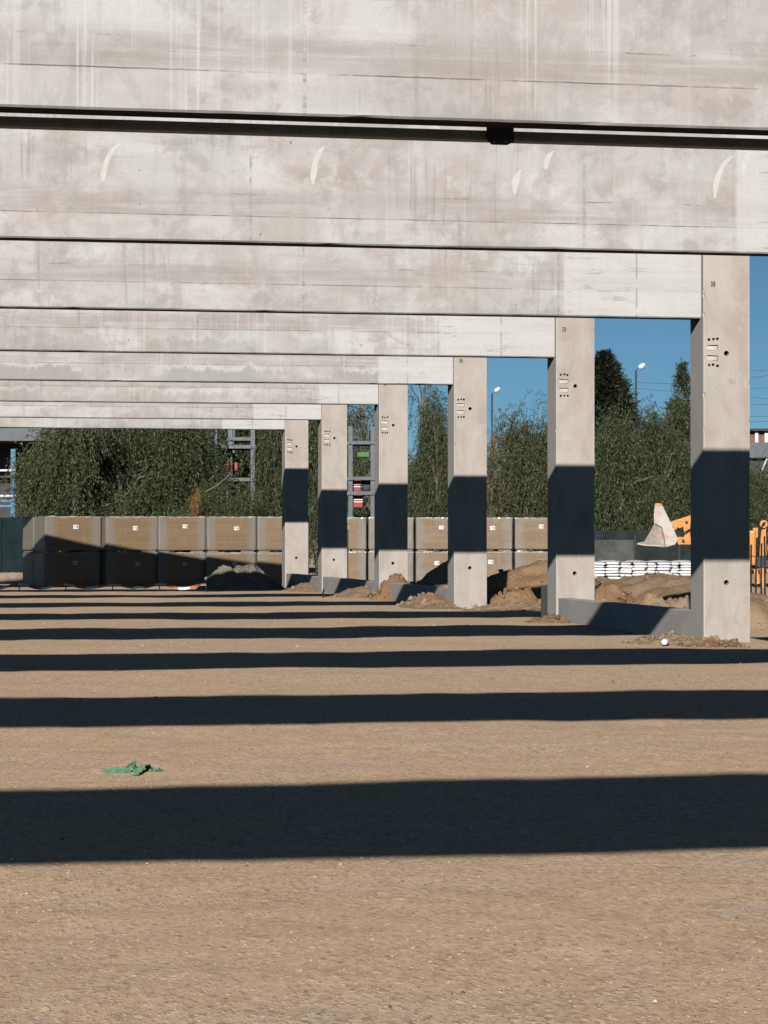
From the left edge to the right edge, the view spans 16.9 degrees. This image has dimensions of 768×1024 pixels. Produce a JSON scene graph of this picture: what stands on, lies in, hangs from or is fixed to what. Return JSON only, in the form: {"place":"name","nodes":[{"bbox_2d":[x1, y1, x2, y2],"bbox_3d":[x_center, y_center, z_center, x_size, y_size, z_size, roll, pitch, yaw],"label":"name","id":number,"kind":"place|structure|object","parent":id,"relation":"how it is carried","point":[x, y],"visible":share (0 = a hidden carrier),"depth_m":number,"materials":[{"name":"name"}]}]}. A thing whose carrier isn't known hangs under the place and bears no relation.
{"place":"outdoors","nodes":[
{"label":"outdoors","id":0,"kind":"place"},
{"bbox_2d":[0,551,767,1023],"bbox_3d":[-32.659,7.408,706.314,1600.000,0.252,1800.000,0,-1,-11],"label":"ground","id":1,"kind":"structure","parent":0,"point":[598,845],"depth_m":11.37,"materials":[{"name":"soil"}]},
{"bbox_2d":[0,449,15,572],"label":"blue rack","id":2,"kind":"object","parent":1,"relation":"on","point":[12,464],"visible":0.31,"depth_m":72.00,"materials":[{"name":"paint"}]},
{"bbox_2d":[0,515,26,582],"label":"sheet fence","id":3,"kind":"object","parent":1,"relation":"on","point":[11,545],"visible":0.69,"depth_m":64.50,"materials":[{"name":"metal"}]},
{"bbox_2d":[0,428,88,572],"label":"grey shed","id":4,"kind":"structure","parent":1,"relation":"on","point":[7,435],"depth_m":81.00,"materials":[{"name":"metal"}]},
{"bbox_2d":[23,552,68,585],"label":"wrapped pack","id":5,"kind":"object","parent":1,"relation":"on","point":[28,568],"visible":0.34,"depth_m":58.52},
{"bbox_2d":[23,516,72,551],"bbox_3d":[-7.474,0.504,58.865,1.309,0.818,0.716,0,-1,-28],"label":"wrapped pack","id":6,"kind":"object","parent":5,"relation":"on","point":[28,534],"visible":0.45,"depth_m":58.52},
{"bbox_2d":[34,552,100,586],"bbox_3d":[-7.102,1.303,58.093,1.338,0.826,0.743,0,-1,-28],"label":"wrapped pack","id":7,"kind":"object","parent":1,"relation":"on","point":[75,568],"visible":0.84,"depth_m":57.78,"materials":[{"name":"beige plastic"}]},
{"bbox_2d":[34,515,100,552],"bbox_3d":[-7.097,0.493,58.142,1.338,0.827,0.742,0,-1,-28],"label":"wrapped pack","id":8,"kind":"object","parent":7,"relation":"on","point":[54,534],"visible":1,"depth_m":57.83,"materials":[{"name":"beige plastic"}]},
{"bbox_2d":[0,428,141,572],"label":"leafy tree","id":9,"kind":"object","parent":1,"relation":"on","point":[57,459],"visible":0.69,"depth_m":66.86,"materials":[{"name":"green plant"}]},
{"bbox_2d":[0,583,206,591],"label":"barrier tape","id":10,"kind":"object","parent":1,"relation":"on","point":[106,585],"visible":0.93,"depth_m":51.49,"materials":[{"name":"plastic"}]},
{"bbox_2d":[97,552,156,586],"bbox_3d":[-5.864,1.311,58.657,1.229,0.821,1.022,0,-1,-25],"label":"wrapped pack","id":11,"kind":"object","parent":1,"relation":"on","point":[132,568],"visible":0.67,"depth_m":58.20,"materials":[{"name":"beige plastic"}]},
{"bbox_2d":[99,516,156,551],"bbox_3d":[-5.865,0.502,58.657,1.230,0.819,1.025,0,-1,-25],"label":"wrapped pack","id":12,"kind":"object","parent":11,"relation":"on","point":[134,533],"visible":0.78,"depth_m":58.19,"materials":[{"name":"beige plastic"}]},
{"bbox_2d":[68,429,187,551],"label":"leafy tree","id":13,"kind":"object","parent":1,"relation":"on","point":[152,495],"visible":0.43,"depth_m":69.15,"materials":[{"name":"green plant"}]},
{"bbox_2d":[103,760,162,775],"bbox_3d":[-1.276,1.301,13.173,0.251,0.069,0.245,0,-1,34],"label":"webbing scrap","id":14,"kind":"object","parent":1,"relation":"on","point":[129,768],"visible":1,"depth_m":13.15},
{"bbox_2d":[114,429,243,551],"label":"leafy tree","id":15,"kind":"object","parent":1,"relation":"on","point":[193,461],"visible":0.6,"depth_m":69.84,"materials":[{"name":"green plant"}]},
{"bbox_2d":[157,552,204,585],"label":"wrapped pack","id":16,"kind":"object","parent":1,"relation":"on","point":[180,568],"visible":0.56,"depth_m":58.51,"materials":[{"name":"beige plastic"}]},
{"bbox_2d":[156,516,204,551],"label":"wrapped pack","id":17,"kind":"object","parent":16,"relation":"on","point":[181,534],"visible":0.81,"depth_m":58.52,"materials":[{"name":"beige plastic"}]},
{"bbox_2d":[188,489,201,516],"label":"autumn shrub","id":18,"kind":"object","parent":1,"relation":"on","point":[195,510],"visible":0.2,"depth_m":66.48,"materials":[{"name":"orange plant"}]},
{"bbox_2d":[159,473,266,551],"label":"leafy tree","id":19,"kind":"object","parent":1,"relation":"on","point":[212,505],"visible":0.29,"depth_m":67.45,"materials":[{"name":"green plant"}]},
{"bbox_2d":[205,552,255,576],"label":"wrapped pack","id":20,"kind":"object","parent":1,"relation":"on","point":[214,561],"visible":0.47,"depth_m":58.68,"materials":[{"name":"cardboard"}]},
{"bbox_2d":[203,516,255,551],"bbox_3d":[-3.677,0.506,59.409,1.157,0.823,1.423,0,-1,-19],"label":"wrapped pack","id":21,"kind":"object","parent":20,"relation":"on","point":[231,534],"visible":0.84,"depth_m":58.75,"materials":[{"name":"beige plastic"}]},
{"bbox_2d":[210,429,258,513],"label":"storage rack","id":22,"kind":"object","parent":1,"relation":"on","point":[243,447],"visible":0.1,"depth_m":73.02,"materials":[{"name":"metal"}]},
{"bbox_2d":[195,564,283,589],"bbox_3d":[-3.038,1.385,54.090,2.310,0.610,1.760,0,-1,-5],"label":"dirt heap","id":23,"kind":"object","parent":1,"relation":"on","point":[245,577],"visible":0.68,"depth_m":53.66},
{"bbox_2d":[226,430,258,510],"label":"storage rack","id":24,"kind":"object","parent":1,"relation":"on","point":[231,439],"visible":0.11,"depth_m":73.52,"materials":[{"name":"metal"}]},
{"bbox_2d":[204,429,314,536],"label":"leafy tree","id":25,"kind":"object","parent":1,"relation":"on","point":[242,457],"visible":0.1,"depth_m":80.63,"materials":[{"name":"green plant"}]},
{"bbox_2d":[241,430,317,551],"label":"leafy tree","id":26,"kind":"object","parent":1,"relation":"on","point":[269,463],"visible":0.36,"depth_m":68.65,"materials":[{"name":"green plant"}]},
{"bbox_2d":[255,552,308,584],"bbox_3d":[-2.444,1.319,59.585,1.208,0.821,1.417,0,-1,-13],"label":"wrapped pack","id":27,"kind":"object","parent":1,"relation":"on","point":[269,564],"visible":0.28,"depth_m":58.85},
{"bbox_2d":[254,516,308,551],"bbox_3d":[-2.444,0.508,59.598,1.209,0.823,1.415,0,-1,-13],"label":"wrapped pack","id":28,"kind":"object","parent":27,"relation":"on","point":[268,533],"visible":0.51,"depth_m":58.85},
{"bbox_2d":[282,420,307,587],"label":"concrete column","id":29,"kind":"structure","parent":1,"relation":"on","point":[295,496],"depth_m":54.92,"materials":[{"name":"concrete"}]},
{"bbox_2d":[0,418,284,429],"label":"roof girder","id":30,"kind":"object","parent":29,"relation":"on","point":[111,423],"visible":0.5,"depth_m":54.41,"materials":[{"name":"concrete"}]},
{"bbox_2d":[280,582,318,591],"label":"dirt heap","id":31,"kind":"object","parent":1,"relation":"on","point":[304,587],"visible":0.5,"depth_m":51.09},
{"bbox_2d":[286,573,317,587],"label":"plinth panel","id":32,"kind":"structure","parent":1,"relation":"on","point":[292,579],"depth_m":53.19,"materials":[{"name":"concrete"}]},
{"bbox_2d":[247,409,370,573],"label":"leafy tree","id":33,"kind":"object","parent":1,"relation":"on","point":[359,467],"visible":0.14,"depth_m":79.23,"materials":[{"name":"green plant"}]},
{"bbox_2d":[318,405,346,592],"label":"concrete column","id":34,"kind":"structure","parent":1,"relation":"on","point":[332,492],"depth_m":50.26,"materials":[{"name":"concrete"}]},
{"bbox_2d":[0,402,320,419],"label":"roof girder","id":35,"kind":"object","parent":34,"relation":"on","point":[158,410],"visible":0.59,"depth_m":49.72,"materials":[{"name":"concrete"}]},
{"bbox_2d":[323,577,373,593],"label":"plinth panel","id":36,"kind":"structure","parent":1,"relation":"on","point":[333,585],"depth_m":48.12,"materials":[{"name":"concrete"}]},
{"bbox_2d":[329,586,371,597],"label":"dirt heap","id":37,"kind":"object","parent":1,"relation":"on","point":[358,592],"visible":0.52,"depth_m":45.31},
{"bbox_2d":[347,551,365,579],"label":"wrapped pack","id":38,"kind":"object","parent":1,"relation":"on","point":[356,564],"visible":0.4,"depth_m":61.62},
{"bbox_2d":[347,517,365,550],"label":"wrapped pack","id":39,"kind":"object","parent":38,"relation":"on","point":[356,533],"visible":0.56,"depth_m":61.63,"materials":[{"name":"cardboard"}]},
{"bbox_2d":[347,426,373,550],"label":"storage rack","id":40,"kind":"object","parent":1,"relation":"on","point":[351,443],"visible":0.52,"depth_m":73.01,"materials":[{"name":"metal"}]},
{"bbox_2d":[353,480,361,490],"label":"crate","id":41,"kind":"object","parent":40,"relation":"on","point":[356,485],"visible":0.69,"depth_m":73.26,"materials":[{"name":"white paint"}]},
{"bbox_2d":[354,495,362,507],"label":"crate","id":42,"kind":"object","parent":40,"relation":"on","point":[358,501],"visible":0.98,"depth_m":73.26,"materials":[{"name":"white paint"}]},
{"bbox_2d":[360,480,369,490],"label":"stored tyre","id":43,"kind":"object","parent":40,"relation":"on","point":[365,484],"visible":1,"depth_m":73.26,"materials":[{"name":"rubber"}]},
{"bbox_2d":[347,405,373,551],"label":"leafy tree","id":44,"kind":"object","parent":1,"relation":"on","point":[361,413],"visible":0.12,"depth_m":87.68,"materials":[{"name":"green plant"}]},
{"bbox_2d":[309,450,416,564],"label":"dense bush","id":45,"kind":"object","parent":1,"relation":"on","point":[366,499],"visible":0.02,"depth_m":89.42,"materials":[{"name":"green plant"}]},
{"bbox_2d":[369,573,409,600],"bbox_3d":[0.191,1.289,43.542,1.114,0.527,0.660,0,-1,-11],"label":"dirt heap","id":46,"kind":"object","parent":1,"relation":"on","point":[383,592],"visible":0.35,"depth_m":43.41,"materials":[{"name":"brown soil"}]},
{"bbox_2d":[366,551,413,582],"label":"wrapped pack","id":47,"kind":"object","parent":1,"relation":"on","point":[369,565],"visible":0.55,"depth_m":61.73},
{"bbox_2d":[366,517,413,550],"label":"wrapped pack","id":48,"kind":"object","parent":47,"relation":"on","point":[369,533],"visible":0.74,"depth_m":61.75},
{"bbox_2d":[374,385,407,590],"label":"concrete column","id":49,"kind":"structure","parent":1,"relation":"on","point":[391,483],"depth_m":44.37,"materials":[{"name":"concrete"}]},
{"bbox_2d":[0,380,377,404],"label":"roof girder","id":50,"kind":"object","parent":49,"relation":"on","point":[177,392],"visible":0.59,"depth_m":43.79,"materials":[{"name":"concrete"}]},
{"bbox_2d":[381,582,447,601],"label":"plinth panel","id":51,"kind":"structure","parent":1,"relation":"on","point":[400,592],"depth_m":41.73,"materials":[{"name":"concrete"}]},
{"bbox_2d":[408,388,447,550],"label":"leafy tree","id":52,"kind":"object","parent":1,"relation":"on","point":[426,479],"visible":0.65,"depth_m":72.00,"materials":[{"name":"green plant"}]},
{"bbox_2d":[408,385,447,517],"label":"leafy tree","id":53,"kind":"object","parent":1,"relation":"on","point":[423,396],"visible":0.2,"depth_m":83.88,"materials":[{"name":"green plant"}]},
{"bbox_2d":[395,592,461,608],"bbox_3d":[0.705,1.359,39.289,1.210,0.305,3.080,0,-1,-11],"label":"dirt heap","id":54,"kind":"object","parent":1,"relation":"on","point":[428,600],"visible":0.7,"depth_m":38.79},
{"bbox_2d":[409,560,447,586],"bbox_3d":[1.276,1.285,46.527,2.648,0.941,2.200,0,-1,-11],"label":"dirt heap","id":55,"kind":"object","parent":1,"relation":"on","point":[437,576],"visible":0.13,"depth_m":46.23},
{"bbox_2d":[413,551,447,582],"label":"wrapped pack","id":56,"kind":"object","parent":1,"relation":"on","point":[425,563],"visible":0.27,"depth_m":61.59,"materials":[{"name":"cardboard"}]},
{"bbox_2d":[413,517,447,550],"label":"wrapped pack","id":57,"kind":"object","parent":56,"relation":"on","point":[430,533],"visible":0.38,"depth_m":61.61,"materials":[{"name":"cardboard"}]},
{"bbox_2d":[448,357,486,608],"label":"concrete column","id":58,"kind":"structure","parent":1,"relation":"on","point":[467,488],"depth_m":38.47,"materials":[{"name":"concrete"}]},
{"bbox_2d":[0,351,452,384],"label":"roof girder","id":59,"kind":"object","parent":58,"relation":"on","point":[168,367],"visible":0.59,"depth_m":37.87,"materials":[{"name":"concrete"}]},
{"bbox_2d":[447,601,540,611],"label":"dirt heap","id":60,"kind":"object","parent":1,"relation":"on","point":[521,606],"visible":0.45,"depth_m":37.30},
{"bbox_2d":[491,387,499,476],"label":"street lamp","id":61,"kind":"object","parent":1,"relation":"on","point":[497,389],"visible":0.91,"depth_m":128.01,"materials":[{"name":"metal"}]},
{"bbox_2d":[487,429,508,550],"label":"autumn shrub","id":62,"kind":"object","parent":1,"relation":"on","point":[490,497],"visible":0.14,"depth_m":79.98,"materials":[{"name":"green plant"}]},
{"bbox_2d":[487,551,512,576],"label":"wrapped pack","id":63,"kind":"object","parent":1,"relation":"on","point":[497,561],"visible":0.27,"depth_m":61.82,"materials":[{"name":"cardboard"}]},
{"bbox_2d":[487,517,512,550],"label":"wrapped pack","id":64,"kind":"object","parent":63,"relation":"on","point":[499,533],"visible":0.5,"depth_m":61.83,"materials":[{"name":"cardboard"}]},
{"bbox_2d":[487,408,519,517],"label":"leafy tree","id":65,"kind":"object","parent":1,"relation":"on","point":[504,480],"visible":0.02,"depth_m":85.99,"materials":[{"name":"green plant"}]},
{"bbox_2d":[487,471,523,550],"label":"dense bush","id":66,"kind":"object","parent":1,"relation":"on","point":[501,501],"visible":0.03,"depth_m":87.32,"materials":[{"name":"green plant"}]},
{"bbox_2d":[487,586,540,604],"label":"dirt heap","id":67,"kind":"object","parent":1,"relation":"on","point":[514,594],"visible":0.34,"depth_m":39.23,"materials":[{"name":"brown soil"}]},
{"bbox_2d":[487,390,547,550],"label":"leafy tree","id":68,"kind":"object","parent":1,"relation":"on","point":[524,451],"visible":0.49,"depth_m":75.62,"materials":[{"name":"green plant"}]},
{"bbox_2d":[512,551,547,569],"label":"wrapped pack","id":69,"kind":"object","parent":1,"relation":"on","point":[521,558],"visible":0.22,"depth_m":61.92,"materials":[{"name":"cardboard"}]},
{"bbox_2d":[511,517,547,550],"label":"wrapped pack","id":70,"kind":"object","parent":69,"relation":"on","point":[530,533],"visible":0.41,"depth_m":61.94,"materials":[{"name":"cardboard"}]},
{"bbox_2d":[516,391,546,512],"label":"leafy tree","id":71,"kind":"object","parent":1,"relation":"on","point":[538,431],"visible":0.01,"depth_m":78.81,"materials":[{"name":"green plant"}]},
{"bbox_2d":[487,560,600,599],"bbox_3d":[2.653,1.265,43.645,4.220,0.922,3.300,0,-1,-5],"label":"dirt heap","id":72,"kind":"object","parent":1,"relation":"on","point":[533,576],"visible":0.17,"depth_m":43.19,"materials":[{"name":"brown soil"}]},
{"bbox_2d":[541,585,547,616],"bbox_3d":[2.120,1.185,33.202,0.220,0.490,0.030,0,-1,0],"label":"dark board","id":73,"kind":"object","parent":1,"relation":"on","point":[544,599],"visible":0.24,"depth_m":33.19,"materials":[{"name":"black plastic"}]},
{"bbox_2d":[523,614,570,622],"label":"dirt heap","id":74,"kind":"object","parent":1,"relation":"on","point":[553,618],"visible":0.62,"depth_m":31.95,"materials":[{"name":"brown soil"}]},
{"bbox_2d":[547,318,594,615],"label":"concrete column","id":75,"kind":"structure","parent":1,"relation":"on","point":[570,465],"depth_m":32.58,"materials":[{"name":"concrete"}]},
{"bbox_2d":[0,309,554,357],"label":"roof girder","id":76,"kind":"object","parent":75,"relation":"on","point":[93,331],"visible":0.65,"depth_m":31.95,"materials":[{"name":"concrete"}]},
{"bbox_2d":[547,579,638,615],"bbox_3d":[2.849,1.242,33.190,1.716,0.769,1.100,0,-1,-17],"label":"dirt heap","id":77,"kind":"object","parent":1,"relation":"on","point":[610,591],"visible":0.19,"depth_m":32.91,"materials":[{"name":"brown soil"}]},
{"bbox_2d":[594,560,621,578],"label":"sack pallet","id":78,"kind":"object","parent":1,"relation":"on","point":[610,569],"visible":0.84,"depth_m":65.89,"materials":[{"name":"white plastic"}]},
{"bbox_2d":[594,405,630,530],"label":"leafy tree","id":79,"kind":"object","parent":1,"relation":"on","point":[600,416],"visible":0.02,"depth_m":75.68,"materials":[{"name":"green plant"}]},
{"bbox_2d":[594,348,646,453],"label":"leafy tree","id":80,"kind":"object","parent":1,"relation":"on","point":[611,384],"visible":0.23,"depth_m":91.49,"materials":[{"name":"green plant"}]},
{"bbox_2d":[558,598,690,635],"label":"plinth panel","id":81,"kind":"structure","parent":1,"relation":"on","point":[646,619],"depth_m":29.45,"materials":[{"name":"concrete"}]},
{"bbox_2d":[594,389,670,530],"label":"leafy tree","id":82,"kind":"object","parent":1,"relation":"on","point":[628,502],"visible":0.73,"depth_m":73.71,"materials":[{"name":"green plant"}]},
{"bbox_2d":[620,560,648,577],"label":"sack pallet","id":83,"kind":"object","parent":1,"relation":"on","point":[632,568],"visible":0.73,"depth_m":65.89,"materials":[{"name":"white plastic"}]},
{"bbox_2d":[635,363,644,411],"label":"street lamp","id":84,"kind":"object","parent":1,"relation":"on","point":[641,366],"visible":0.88,"depth_m":110.01,"materials":[{"name":"metal"}]},
{"bbox_2d":[595,531,690,562],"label":"sheet fence","id":85,"kind":"object","parent":1,"relation":"on","point":[617,545],"visible":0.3,"depth_m":70.99,"materials":[{"name":"black plastic"}]},
{"bbox_2d":[618,386,690,515],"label":"leafy tree","id":86,"kind":"object","parent":1,"relation":"on","point":[682,424],"visible":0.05,"depth_m":79.45,"materials":[{"name":"green plant"}]},
{"bbox_2d":[646,560,672,574],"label":"sack pallet","id":87,"kind":"object","parent":1,"relation":"on","point":[662,566],"visible":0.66,"depth_m":65.88,"materials":[{"name":"white plastic"}]},
{"bbox_2d":[630,592,690,608],"bbox_3d":[3.554,1.319,32.584,1.980,0.615,0.890,0,-1,-5],"label":"dirt heap","id":88,"kind":"object","parent":1,"relation":"on","point":[652,598],"visible":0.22,"depth_m":32.50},
{"bbox_2d":[632,393,690,530],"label":"leafy tree","id":89,"kind":"object","parent":1,"relation":"on","point":[664,456],"visible":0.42,"depth_m":75.92,"materials":[{"name":"green plant"}]},
{"bbox_2d":[661,357,690,505],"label":"leafy tree","id":90,"kind":"object","parent":1,"relation":"on","point":[681,382],"visible":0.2,"depth_m":83.97,"materials":[{"name":"green plant"}]},
{"bbox_2d":[670,560,690,575],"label":"sack pallet","id":91,"kind":"object","parent":1,"relation":"on","point":[681,567],"visible":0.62,"depth_m":65.88,"materials":[{"name":"white plastic"}]},
{"bbox_2d":[595,571,767,629],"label":"dirt heap","id":92,"kind":"object","parent":1,"relation":"on","point":[664,586],"visible":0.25,"depth_m":37.90,"materials":[{"name":"soil"}]},
{"bbox_2d":[621,630,742,644],"bbox_3d":[2.949,1.302,26.390,1.452,0.213,0.924,0,-1,24],"label":"dirt heap","id":93,"kind":"object","parent":1,"relation":"on","point":[672,637],"visible":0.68,"depth_m":26.25,"materials":[{"name":"soil"}]},
{"bbox_2d":[637,503,767,587],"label":"backhoe loader","id":94,"kind":"object","parent":1,"relation":"on","point":[662,533],"visible":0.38,"depth_m":59.03,"materials":[{"name":"metal"}]},
{"bbox_2d":[677,638,750,647],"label":"dirt heap","id":95,"kind":"object","parent":1,"relation":"on","point":[734,643],"visible":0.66,"depth_m":25.72,"materials":[{"name":"brown soil"}]},
{"bbox_2d":[690,255,749,641],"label":"concrete column","id":96,"kind":"structure","parent":1,"relation":"on","point":[720,448],"depth_m":26.69,"materials":[{"name":"concrete"}]},
{"bbox_2d":[0,240,700,319],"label":"roof girder","id":97,"kind":"object","parent":96,"relation":"on","point":[53,275],"visible":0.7,"depth_m":26.03,"materials":[{"name":"concrete"}]},
{"bbox_2d":[673,450,767,552],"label":"leafy tree","id":98,"kind":"object","parent":1,"relation":"on","point":[756,516],"visible":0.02,"depth_m":77.92,"materials":[{"name":"green plant"}]},
{"bbox_2d":[750,448,767,573],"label":"leafy tree","id":99,"kind":"object","parent":1,"relation":"on","point":[759,485],"visible":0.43,"depth_m":79.86,"materials":[{"name":"green plant"}]},
{"bbox_2d":[750,536,767,594],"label":"rod fence","id":100,"kind":"object","parent":1,"relation":"on","point":[760,556],"visible":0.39,"depth_m":38.58,"materials":[{"name":"metal"}]},
{"bbox_2d":[219,256,767,523],"label":"sky","id":101,"kind":"structure","parent":0,"point":[660,344],"materials":[{"name":"blue"}]},
{"bbox_2d":[750,428,767,474],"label":"roadside building","id":102,"kind":"structure","parent":0,"point":[758,440],"depth_m":134.74,"materials":[{"name":"metal"}]},
{"bbox_3d":[5.730,-0.567,15.110,0.500,4.500,0.450,0,-1,-11],"label":"concrete column","id":103,"kind":"object","parent":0,"visible":0},
{"bbox_2d":[0,0,767,135],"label":"roof girder","id":104,"kind":"object","parent":103,"relation":"on","point":[683,66],"visible":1,"depth_m":13.91,"materials":[{"name":"concrete"}]},
{"bbox_2d":[0,116,767,150],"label":"steel profile","id":105,"kind":"object","parent":104,"relation":"attached to","point":[498,136],"visible":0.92,"depth_m":14.14,"materials":[{"name":"metal"}]},
{"bbox_3d":[4.608,-0.515,21.004,0.500,4.500,0.450,0,-1,-11],"label":"concrete column","id":106,"kind":"object","parent":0,"visible":0},
{"bbox_2d":[0,113,767,255],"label":"roof girder","id":107,"kind":"object","parent":106,"relation":"on","point":[109,187],"visible":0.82,"depth_m":19.99,"materials":[{"name":"concrete"}]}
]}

